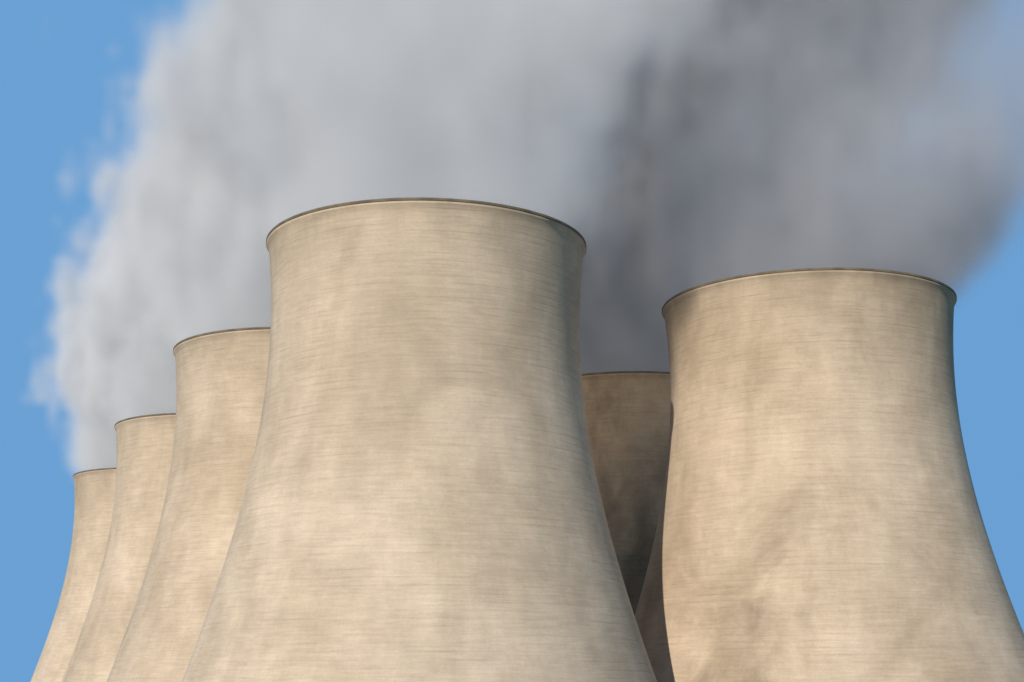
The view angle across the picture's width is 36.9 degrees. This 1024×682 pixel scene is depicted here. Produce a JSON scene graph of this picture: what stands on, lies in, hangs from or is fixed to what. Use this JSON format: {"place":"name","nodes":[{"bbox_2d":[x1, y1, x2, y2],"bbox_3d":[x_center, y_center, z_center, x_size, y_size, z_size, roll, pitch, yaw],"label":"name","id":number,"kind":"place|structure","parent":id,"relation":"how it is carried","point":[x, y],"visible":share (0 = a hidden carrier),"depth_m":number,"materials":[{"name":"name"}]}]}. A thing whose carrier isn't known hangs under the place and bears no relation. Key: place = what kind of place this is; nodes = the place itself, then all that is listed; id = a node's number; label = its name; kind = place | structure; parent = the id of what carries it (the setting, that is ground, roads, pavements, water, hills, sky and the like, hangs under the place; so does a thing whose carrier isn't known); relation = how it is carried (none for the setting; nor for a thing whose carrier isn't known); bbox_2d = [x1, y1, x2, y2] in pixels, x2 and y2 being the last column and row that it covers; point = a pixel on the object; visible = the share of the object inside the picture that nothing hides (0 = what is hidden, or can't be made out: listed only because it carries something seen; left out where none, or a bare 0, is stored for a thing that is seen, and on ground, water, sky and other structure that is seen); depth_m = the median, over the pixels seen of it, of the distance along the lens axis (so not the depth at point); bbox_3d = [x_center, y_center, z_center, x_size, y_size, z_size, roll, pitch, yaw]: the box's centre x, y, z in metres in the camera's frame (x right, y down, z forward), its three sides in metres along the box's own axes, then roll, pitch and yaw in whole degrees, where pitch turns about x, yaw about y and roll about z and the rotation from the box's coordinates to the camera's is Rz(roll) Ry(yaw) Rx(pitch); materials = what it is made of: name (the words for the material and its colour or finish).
{"place":"outdoors","nodes":[
{"label":"outdoors","id":0,"kind":"place"},
{"bbox_2d":[0,0,1023,681],"label":"sky","id":1,"kind":"structure","parent":0,"point":[151,151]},
{"label":"gravel yard","id":2,"kind":"structure","parent":0,"visible":0},
{"bbox_2d":[30,468,115,681],"bbox_3d":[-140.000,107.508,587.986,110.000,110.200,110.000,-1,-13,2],"label":"cooling tower","id":3,"kind":"structure","parent":2,"relation":"on","point":[94,497],"depth_m":569.24,"materials":[{"name":"concrete"}]},
{"bbox_2d":[62,413,175,681],"bbox_3d":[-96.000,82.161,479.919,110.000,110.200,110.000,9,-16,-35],"label":"cooling tower","id":4,"kind":"structure","parent":2,"relation":"on","point":[145,443],"depth_m":460.65,"materials":[{"name":"concrete"}]},
{"bbox_2d":[106,327,270,681],"bbox_3d":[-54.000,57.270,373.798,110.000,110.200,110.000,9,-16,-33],"label":"cooling tower","id":5,"kind":"structure","parent":2,"relation":"on","point":[221,377],"depth_m":353.32,"materials":[{"name":"concrete"}]},
{"bbox_2d":[182,197,656,681],"bbox_3d":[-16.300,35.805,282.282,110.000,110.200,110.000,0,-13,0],"label":"cooling tower","id":6,"kind":"structure","parent":2,"relation":"on","point":[422,501],"depth_m":258.13,"materials":[{"name":"concrete"}]},
{"bbox_2d":[582,371,669,615],"bbox_3d":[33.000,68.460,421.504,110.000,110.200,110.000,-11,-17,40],"label":"cooling tower","id":7,"kind":"structure","parent":2,"relation":"on","point":[628,417],"depth_m":401.26,"materials":[{"name":"concrete"}]},
{"bbox_2d":[635,267,1023,681],"bbox_3d":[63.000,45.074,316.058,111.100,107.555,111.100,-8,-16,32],"label":"cooling tower","id":8,"kind":"structure","parent":2,"relation":"on","point":[820,519],"depth_m":292.30,"materials":[{"name":"concrete"}]}
]}

